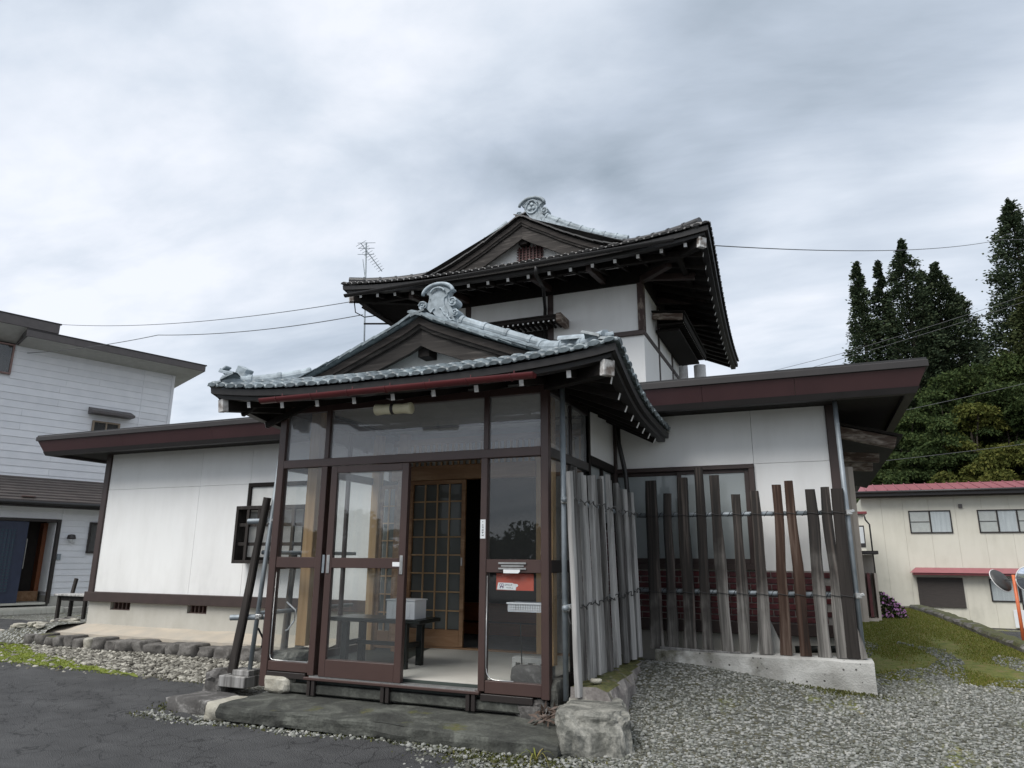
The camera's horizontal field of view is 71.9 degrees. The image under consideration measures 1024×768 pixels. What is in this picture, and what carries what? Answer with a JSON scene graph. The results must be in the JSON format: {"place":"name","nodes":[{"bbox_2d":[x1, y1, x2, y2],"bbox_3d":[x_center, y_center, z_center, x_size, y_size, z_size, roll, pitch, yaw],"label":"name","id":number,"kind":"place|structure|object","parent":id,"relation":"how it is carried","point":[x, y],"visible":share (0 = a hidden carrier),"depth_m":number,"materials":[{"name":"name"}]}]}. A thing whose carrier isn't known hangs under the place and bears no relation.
{"place":"outdoors","nodes":[
{"label":"outdoors","id":0,"kind":"place"},
{"bbox_2d":[0,642,259,683],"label":"gravel","id":1,"kind":"structure","parent":0,"point":[173,667],"depth_m":9.10,"materials":[{"name":"grey gravel"}]},
{"bbox_2d":[0,619,454,767],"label":"asphalt","id":2,"kind":"structure","parent":0,"point":[53,718],"depth_m":5.96,"materials":[{"name":"grey asphalt"}]},
{"bbox_2d":[0,617,86,644],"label":"rubble heap","id":3,"kind":"object","parent":2,"relation":"on","point":[15,633],"visible":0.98,"depth_m":11.06,"materials":[{"name":"gravel"}]},
{"bbox_2d":[0,642,143,676],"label":"moss","id":4,"kind":"object","parent":2,"relation":"on","point":[36,662],"visible":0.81,"depth_m":9.43,"materials":[{"name":"green plant"}]},
{"bbox_2d":[133,709,603,767],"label":"gravel","id":5,"kind":"structure","parent":0,"point":[570,760],"depth_m":5.38,"materials":[{"name":"grey gravel"}]},
{"bbox_2d":[0,605,1023,767],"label":"ground","id":6,"kind":"structure","parent":0,"point":[646,673],"depth_m":5.96,"materials":[{"name":"grey gravel"}]},
{"bbox_2d":[54,578,87,619],"bbox_3d":[-8.494,4.329,13.804,0.900,1.016,0.400,-5,-15,22],"label":"garden bench","id":7,"kind":"object","parent":6,"relation":"on","point":[72,596],"visible":0.59,"depth_m":13.78,"materials":[{"name":"grey wood"}]},
{"bbox_2d":[0,311,206,615],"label":"neighbour house","id":8,"kind":"structure","parent":6,"relation":"on","point":[49,510],"depth_m":20.30,"materials":[{"name":"white wood"}]},
{"bbox_2d":[0,342,15,374],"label":"window","id":9,"kind":"structure","parent":8,"relation":"in","point":[7,350],"depth_m":20.17,"materials":[{"name":"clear glass"}]},
{"bbox_2d":[0,520,28,603],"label":"entry door","id":10,"kind":"structure","parent":8,"relation":"in","point":[13,534],"depth_m":18.57,"materials":[{"name":"blue glass"}]},
{"bbox_2d":[85,522,97,552],"bbox_3d":[-11.610,4.454,20.397,0.080,0.860,1.170,-12,-18,40],"label":"window","id":11,"kind":"structure","parent":8,"relation":"in","point":[93,525],"depth_m":20.05,"materials":[{"name":"glass"}]},
{"bbox_2d":[91,420,119,430],"bbox_3d":[-12.564,1.501,21.811,0.080,0.660,0.780,-12,-18,40],"label":"window","id":12,"kind":"structure","parent":8,"relation":"in","point":[96,425],"depth_m":21.80,"materials":[{"name":"clear glass"}]},
{"bbox_2d":[31,314,362,352],"bbox_3d":[-19.224,-0.598,23.626,37.187,2.657,0.219,-7,-16,29],"label":"overhead cable","id":13,"kind":"object","parent":8,"relation":"attached to","point":[204,334],"visible":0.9,"depth_m":16.39,"materials":[{"name":"black rubber"}]},
{"bbox_2d":[23,632,274,661],"bbox_3d":[-5.199,3.752,10.062,4.940,0.218,0.470,-5,-15,22],"label":"stone edging","id":14,"kind":"object","parent":6,"relation":"on","point":[159,646],"visible":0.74,"depth_m":9.95,"materials":[{"name":"grey stone"}]},
{"bbox_2d":[45,623,335,649],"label":"terrace","id":15,"kind":"structure","parent":6,"relation":"on","point":[219,638],"depth_m":10.37,"materials":[{"name":"beige concrete"}]},
{"bbox_2d":[166,691,239,714],"bbox_3d":[-2.978,3.147,6.886,0.736,0.213,0.449,-5,-15,22],"label":"rubble stone","id":16,"kind":"object","parent":6,"relation":"on","point":[194,703],"visible":0.54,"depth_m":6.78,"materials":[{"name":"grey stone"}]},
{"bbox_2d":[202,667,243,692],"bbox_3d":[-3.087,3.263,7.624,0.314,0.397,0.577,-5,-15,22],"label":"corner rock","id":17,"kind":"object","parent":6,"relation":"on","point":[212,679],"visible":0.29,"depth_m":7.44,"materials":[{"name":"grey stone"}]},
{"bbox_2d":[203,695,247,721],"bbox_3d":[-2.655,3.050,6.613,0.260,0.188,0.477,-5,-15,22],"label":"mortar stone","id":18,"kind":"object","parent":6,"relation":"on","point":[211,708],"visible":0.46,"depth_m":6.44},
{"bbox_2d":[218,667,259,688],"bbox_3d":[-2.858,3.094,7.451,0.350,0.165,0.280,-5,-15,22],"label":"concrete block","id":19,"kind":"object","parent":6,"relation":"on","point":[242,678],"depth_m":7.35,"materials":[{"name":"grey concrete"}]},
{"bbox_2d":[227,462,355,673],"bbox_3d":[-2.489,2.139,8.454,0.443,2.268,1.828,-5,-15,22],"label":"leaning pole","id":20,"kind":"object","parent":19,"relation":"on","point":[244,616],"visible":0.48,"depth_m":7.67,"materials":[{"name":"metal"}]},
{"bbox_2d":[215,692,560,759],"bbox_3d":[-1.029,2.942,6.054,3.304,0.240,0.838,-5,-15,22],"label":"stone step","id":21,"kind":"object","parent":6,"relation":"on","point":[497,732],"visible":0.91,"depth_m":5.88,"materials":[{"name":"grey stone"}]},
{"bbox_2d":[528,702,558,725],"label":"dead leaves","id":22,"kind":"object","parent":21,"relation":"on","point":[544,716],"visible":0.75,"depth_m":5.74,"materials":[{"name":"brown plant"}]},
{"bbox_2d":[36,196,928,719],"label":"house","id":23,"kind":"structure","parent":6,"relation":"on","point":[480,354],"depth_m":8.51,"materials":[{"name":"paint"}]},
{"bbox_2d":[62,302,348,325],"bbox_3d":[-16.436,-1.927,24.591,32.923,5.175,0.864,-10,-17,37],"label":"overhead cable","id":24,"kind":"object","parent":23,"relation":"attached to","point":[210,320],"visible":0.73,"depth_m":17.17,"materials":[{"name":"black rubber"}]},
{"bbox_2d":[247,481,306,559],"bbox_3d":[-3.391,1.994,10.295,1.240,1.130,0.048,-5,-15,22],"label":"window","id":25,"kind":"structure","parent":23,"relation":"in","point":[296,490],"depth_m":10.32,"materials":[{"name":"white glass"}]},
{"bbox_2d":[318,463,409,682],"bbox_3d":[-1.427,1.781,6.818,0.909,2.005,0.046,-5,-15,22],"label":"sliding door","id":26,"kind":"structure","parent":23,"relation":"in","point":[368,671],"depth_m":6.76,"materials":[{"name":"brown metal"}]},
{"bbox_2d":[357,241,383,341],"bbox_3d":[-3.897,-1.598,18.856,0.811,4.810,0.125,-1,-14,4],"label":"tv aerial","id":27,"kind":"object","parent":23,"relation":"attached to","point":[366,254],"visible":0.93,"depth_m":19.30,"materials":[{"name":"metal"}]},
{"bbox_2d":[354,303,394,325],"bbox_3d":[-2.405,-1.207,14.438,1.664,0.897,0.252,4,-14,-16],"label":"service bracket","id":28,"kind":"object","parent":23,"relation":"attached to","point":[380,317],"visible":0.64,"depth_m":14.37,"materials":[{"name":"brown metal"}]},
{"bbox_2d":[330,614,440,669],"bbox_3d":[-1.345,2.690,7.386,1.100,0.483,0.450,-5,-15,22],"label":"bench","id":29,"kind":"object","parent":23,"relation":"on","point":[361,641],"visible":0.79,"depth_m":7.36,"materials":[{"name":"black paint"}]},
{"bbox_2d":[386,598,427,619],"bbox_3d":[-1.092,2.323,7.308,0.354,0.193,0.264,-5,-15,22],"label":"storage box","id":30,"kind":"object","parent":29,"relation":"on","point":[415,608],"visible":0.84,"depth_m":7.22,"materials":[{"name":"white plastic"}]},
{"bbox_2d":[373,395,414,415],"bbox_3d":[-1.105,0.205,6.633,0.390,0.187,0.126,-5,-15,22],"label":"porch lamp","id":31,"kind":"object","parent":23,"relation":"attached to","point":[393,408],"visible":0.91,"depth_m":6.58,"materials":[{"name":"glass"}]},
{"bbox_2d":[406,479,466,647],"bbox_3d":[-0.977,2.261,9.021,0.825,2.050,0.048,-5,-15,22],"label":"lattice door","id":32,"kind":"structure","parent":23,"relation":"in","point":[444,593],"depth_m":9.04,"materials":[{"name":"brown wood"}]},
{"bbox_2d":[480,519,485,538],"bbox_3d":[-0.266,1.325,6.453,0.051,0.170,0.003,-5,-15,22],"label":"door sticker","id":33,"kind":"object","parent":23,"relation":"attached to","point":[482,527],"depth_m":6.45,"materials":[{"name":"paper"}]},
{"bbox_2d":[403,648,569,684],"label":"floor","id":34,"kind":"structure","parent":23,"relation":"on","point":[450,665],"depth_m":7.26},
{"bbox_2d":[510,664,540,683],"bbox_3d":[0.147,2.576,6.207,0.336,0.192,0.153,-5,-15,22],"label":"dark stone","id":35,"kind":"object","parent":34,"relation":"on","point":[525,673],"visible":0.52,"depth_m":6.15,"materials":[{"name":"grey stone"}]},
{"bbox_2d":[512,655,554,678],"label":"concrete block","id":36,"kind":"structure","parent":34,"relation":"on","point":[527,660],"depth_m":6.59,"materials":[{"name":"grey concrete"}]},
{"bbox_2d":[503,570,519,572],"bbox_3d":[-0.004,1.659,6.250,0.159,0.031,0.002,-5,-15,22],"label":"paper note","id":37,"kind":"object","parent":23,"relation":"attached to","point":[511,571],"visible":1,"depth_m":6.25,"materials":[{"name":"white paper"}]},
{"bbox_2d":[496,573,533,590],"bbox_3d":[0.025,1.762,6.286,0.360,0.146,0.011,-5,-15,22],"label":"red notice","id":38,"kind":"object","parent":23,"relation":"attached to","point":[514,581],"visible":1,"depth_m":6.28,"materials":[{"name":"paper"}]},
{"bbox_2d":[506,601,540,612],"bbox_3d":[0.144,1.989,6.300,0.349,0.078,0.180,-5,-15,22],"label":"basket","id":39,"kind":"object","parent":23,"relation":"hanging from","point":[512,607],"visible":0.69,"depth_m":6.25,"materials":[{"name":"white plastic"}]},
{"bbox_2d":[591,455,614,530],"bbox_3d":[1.015,1.258,8.016,0.090,0.760,1.055,-5,-15,22],"label":"side window","id":40,"kind":"structure","parent":23,"relation":"in","point":[601,466],"depth_m":8.05,"materials":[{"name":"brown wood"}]},
{"bbox_2d":[609,464,755,569],"bbox_3d":[1.969,1.571,8.274,1.743,1.159,0.365,-5,-15,22],"label":"window","id":41,"kind":"structure","parent":23,"relation":"in","point":[736,478],"depth_m":8.20,"materials":[{"name":"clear glass"}]},
{"bbox_2d":[715,239,1023,250],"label":"overhead cable","id":42,"kind":"object","parent":23,"relation":"attached to","point":[854,250],"visible":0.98,"depth_m":16.87,"materials":[{"name":"black rubber"}]},
{"bbox_2d":[125,674,936,767],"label":"moss","id":43,"kind":"object","parent":6,"relation":"on","point":[509,760],"visible":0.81,"depth_m":5.56,"materials":[{"name":"green plant"}]},
{"bbox_2d":[515,748,555,767],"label":"weed","id":44,"kind":"object","parent":6,"relation":"on","point":[533,755],"visible":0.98,"depth_m":5.05,"materials":[{"name":"green plant"}]},
{"bbox_2d":[555,697,634,758],"bbox_3d":[0.638,2.734,5.492,0.621,0.442,0.790,-1,-14,4],"label":"boulder","id":45,"kind":"object","parent":6,"relation":"on","point":[589,728],"visible":0.79,"depth_m":5.23,"materials":[{"name":"stone"}]},
{"bbox_2d":[570,654,643,711],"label":"stone kerb","id":46,"kind":"structure","parent":6,"relation":"on","point":[620,681],"depth_m":6.22,"materials":[{"name":"grey stone"}]},
{"bbox_2d":[590,678,601,683],"bbox_3d":[0.707,2.503,5.953,0.098,0.042,0.075,5,-15,-17],"label":"pale shell stone","id":47,"kind":"object","parent":46,"relation":"on","point":[596,680],"visible":1,"depth_m":5.93,"materials":[{"name":"beige stone"}]},
{"bbox_2d":[560,388,642,700],"bbox_3d":[0.923,1.495,7.059,0.198,2.800,2.184,-6,-15,24],"label":"plank fence","id":48,"kind":"object","parent":46,"relation":"on","point":[595,645],"visible":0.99,"depth_m":6.62,"materials":[{"name":"wood"}]},
{"bbox_2d":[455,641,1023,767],"bbox_3d":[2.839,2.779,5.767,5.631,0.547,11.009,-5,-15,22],"label":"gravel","id":49,"kind":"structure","parent":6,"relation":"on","point":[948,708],"depth_m":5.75,"materials":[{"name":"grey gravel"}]},
{"bbox_2d":[655,649,877,695],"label":"concrete kerb","id":50,"kind":"structure","parent":6,"relation":"on","point":[852,675],"depth_m":6.94,"materials":[{"name":"grey concrete"}]},
{"bbox_2d":[636,401,867,659],"bbox_3d":[2.441,1.528,7.543,2.251,2.592,0.140,-5,-15,22],"label":"plank fence","id":51,"kind":"object","parent":50,"relation":"on","point":[849,639],"visible":0.99,"depth_m":7.36,"materials":[{"name":"wood"}]},
{"bbox_2d":[757,621,779,652],"bbox_3d":[2.682,2.621,7.338,0.300,0.370,0.042,-5,-15,22],"label":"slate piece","id":52,"kind":"object","parent":50,"relation":"on","point":[776,643],"visible":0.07,"depth_m":7.30,"materials":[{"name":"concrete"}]},
{"bbox_2d":[795,646,835,652],"bbox_3d":[3.192,2.701,7.188,0.584,0.096,0.070,-5,-15,20],"label":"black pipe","id":53,"kind":"object","parent":50,"relation":"on","point":[814,649],"visible":0.34,"depth_m":7.20,"materials":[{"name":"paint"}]},
{"bbox_2d":[879,591,907,618],"bbox_3d":[7.242,4.417,13.879,1.065,0.692,0.792,-5,-15,22],"label":"flower bush","id":54,"kind":"object","parent":6,"relation":"on","point":[892,606],"visible":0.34,"depth_m":13.67,"materials":[{"name":"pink plant"}]},
{"bbox_2d":[855,480,1023,629],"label":"beige house","id":55,"kind":"structure","parent":6,"relation":"on","point":[934,546],"depth_m":31.99,"materials":[{"name":"paint"}]},
{"bbox_2d":[908,510,952,532],"bbox_3d":[19.272,6.347,32.536,1.710,1.030,0.050,-5,-15,22],"label":"window","id":56,"kind":"structure","parent":55,"relation":"in","point":[941,521],"depth_m":32.54,"materials":[{"name":"grey glass"}]},
{"bbox_2d":[977,509,1023,532],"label":"window","id":57,"kind":"structure","parent":55,"relation":"in","point":[1007,522],"depth_m":31.51,"materials":[{"name":"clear glass"}]},
{"bbox_2d":[989,579,1021,601],"bbox_3d":[21.560,9.028,30.880,1.090,0.960,0.050,-5,-15,22],"label":"window","id":58,"kind":"structure","parent":55,"relation":"in","point":[997,595],"depth_m":30.89,"materials":[{"name":"grey glass"}]},
{"bbox_2d":[1020,588,1023,609],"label":"window","id":59,"kind":"structure","parent":55,"relation":"in","point":[1021,591],"depth_m":30.59,"materials":[{"name":"grey glass"}]},
{"bbox_2d":[862,607,1023,688],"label":"grass","id":60,"kind":"structure","parent":6,"relation":"on","point":[982,681],"depth_m":10.03,"materials":[{"name":"green plant"}]},
{"bbox_2d":[881,605,1023,651],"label":"retaining kerb","id":61,"kind":"structure","parent":6,"relation":"on","point":[1015,643],"depth_m":11.54,"materials":[{"name":"concrete"}]},
{"bbox_2d":[0,0,1023,423],"label":"sky","id":62,"kind":"structure","parent":0,"point":[163,162],"materials":[{"name":"grey"}]},
{"bbox_2d":[857,511,875,572],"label":"garden wing","id":63,"kind":"structure","parent":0,"point":[861,514],"depth_m":30.81,"materials":[{"name":"beige paint"}]},
{"bbox_2d":[859,525,865,546],"bbox_3d":[15.244,6.643,30.840,0.300,0.910,0.059,-5,-15,22],"label":"window","id":64,"kind":"structure","parent":63,"relation":"in","point":[861,528],"depth_m":30.80,"materials":[{"name":"white glass"}]},
{"bbox_2d":[778,296,1022,369],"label":"overhead cable","id":65,"kind":"object","parent":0,"point":[904,334],"visible":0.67,"depth_m":31.06,"materials":[{"name":"black rubber"}]},
{"bbox_2d":[815,302,1022,366],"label":"overhead cable","id":66,"kind":"object","parent":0,"point":[915,336],"visible":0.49,"depth_m":30.89,"materials":[{"name":"black rubber"}]},
{"bbox_2d":[886,444,1022,460],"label":"overhead cable","id":67,"kind":"object","parent":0,"point":[955,452],"visible":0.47,"depth_m":29.36,"materials":[{"name":"black rubber"}]},
{"bbox_2d":[907,384,1020,409],"bbox_3d":[21.460,-0.229,28.797,22.004,4.169,0.018,-5,-15,22],"label":"overhead cable","id":68,"kind":"object","parent":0,"point":[963,397],"visible":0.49,"depth_m":29.66,"materials":[{"name":"black rubber"}]},
{"bbox_2d":[1000,631,1021,639],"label":"road","id":69,"kind":"structure","parent":0,"point":[1015,634],"depth_m":28.80,"materials":[{"name":"grey asphalt"}]},
{"bbox_2d":[989,566,1023,640],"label":"traffic mirror","id":70,"kind":"object","parent":69,"relation":"on","point":[1000,580],"visible":1,"depth_m":24.24,"materials":[{"name":"orange paint"}]},
{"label":"hillside","id":71,"kind":"structure","parent":0,"visible":0},
{"bbox_2d":[842,261,907,463],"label":"cedar tree","id":72,"kind":"object","parent":71,"relation":"on","point":[862,333],"visible":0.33,"depth_m":54.09,"materials":[{"name":"green plant"}]},
{"bbox_2d":[869,461,895,484],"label":"broadleaf tree","id":73,"kind":"object","parent":71,"relation":"on","point":[881,474],"visible":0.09,"depth_m":43.11,"materials":[{"name":"green plant"}]},
{"bbox_2d":[874,473,909,496],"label":"broadleaf tree","id":74,"kind":"object","parent":71,"relation":"on","point":[895,478],"visible":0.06,"depth_m":40.65,"materials":[{"name":"green plant"}]},
{"bbox_2d":[867,259,923,460],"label":"cedar tree","id":75,"kind":"object","parent":71,"relation":"on","point":[880,284],"visible":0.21,"depth_m":54.23,"materials":[{"name":"green plant"}]},
{"bbox_2d":[882,451,939,483],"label":"broadleaf tree","id":76,"kind":"object","parent":71,"relation":"on","point":[913,473],"visible":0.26,"depth_m":42.30,"materials":[{"name":"green plant"}]},
{"bbox_2d":[891,407,942,483],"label":"broadleaf tree","id":77,"kind":"object","parent":71,"relation":"on","point":[907,439],"visible":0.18,"depth_m":45.50,"materials":[{"name":"green plant"}]},
{"bbox_2d":[877,238,965,461],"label":"cedar tree","id":78,"kind":"object","parent":71,"relation":"on","point":[918,297],"visible":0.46,"depth_m":52.39,"materials":[{"name":"green plant"}]},
{"bbox_2d":[906,270,963,399],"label":"cedar tree","id":79,"kind":"object","parent":71,"relation":"on","point":[924,273],"visible":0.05,"depth_m":54.85,"materials":[{"name":"green plant"}]},
{"bbox_2d":[927,470,958,496],"bbox_3d":[24.536,8.609,39.118,3.873,7.542,4.041,-5,-15,22],"label":"broadleaf tree","id":80,"kind":"object","parent":71,"relation":"on","point":[942,476],"visible":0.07,"depth_m":39.13,"materials":[{"name":"green plant"}]},
{"bbox_2d":[909,415,983,483],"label":"broadleaf tree","id":81,"kind":"object","parent":71,"relation":"on","point":[935,448],"visible":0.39,"depth_m":42.61,"materials":[{"name":"green plant"}]},
{"bbox_2d":[904,371,989,463],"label":"broadleaf tree","id":82,"kind":"object","parent":71,"relation":"on","point":[936,393],"visible":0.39,"depth_m":46.69,"materials":[{"name":"green plant"}]},
{"bbox_2d":[897,261,1006,452],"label":"cedar tree","id":83,"kind":"object","parent":71,"relation":"on","point":[945,290],"visible":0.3,"depth_m":52.11,"materials":[{"name":"green plant"}]},
{"bbox_2d":[943,286,994,369],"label":"cedar tree","id":84,"kind":"object","parent":71,"relation":"on","point":[967,308],"visible":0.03,"depth_m":56.37,"materials":[{"name":"green plant"}]},
{"bbox_2d":[934,362,1009,447],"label":"broadleaf tree","id":85,"kind":"object","parent":71,"relation":"on","point":[975,380],"visible":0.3,"depth_m":46.30,"materials":[{"name":"green plant"}]},
{"bbox_2d":[945,402,1013,476],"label":"broadleaf tree","id":86,"kind":"object","parent":71,"relation":"on","point":[972,411],"visible":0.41,"depth_m":43.47,"materials":[{"name":"green plant"}]},
{"bbox_2d":[955,449,1023,495],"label":"broadleaf tree","id":87,"kind":"object","parent":71,"relation":"on","point":[995,462],"visible":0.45,"depth_m":38.89,"materials":[{"name":"green plant"}]},
{"bbox_2d":[965,197,1023,441],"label":"cedar tree","id":88,"kind":"object","parent":71,"relation":"on","point":[1010,217],"visible":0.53,"depth_m":51.02,"materials":[{"name":"green plant"}]},
{"bbox_2d":[972,381,1023,478],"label":"broadleaf tree","id":89,"kind":"object","parent":71,"relation":"on","point":[992,395],"visible":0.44,"depth_m":43.37,"materials":[{"name":"green plant"}]},
{"bbox_2d":[983,351,1023,440],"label":"broadleaf tree","id":90,"kind":"object","parent":71,"relation":"on","point":[1004,371],"visible":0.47,"depth_m":45.82,"materials":[{"name":"green plant"}]},
{"bbox_2d":[990,282,1023,474],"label":"cedar tree","id":91,"kind":"object","parent":71,"relation":"on","point":[1016,318],"visible":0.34,"depth_m":46.66,"materials":[{"name":"green plant"}]},
{"bbox_2d":[992,440,1023,493],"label":"broadleaf tree","id":92,"kind":"object","parent":71,"relation":"on","point":[1018,450],"visible":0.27,"depth_m":39.09,"materials":[{"name":"green plant"}]},
{"bbox_2d":[1004,394,1023,472],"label":"broadleaf tree","id":93,"kind":"object","parent":71,"relation":"on","point":[1015,428],"visible":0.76,"depth_m":42.90,"materials":[{"name":"green plant"}]}
]}

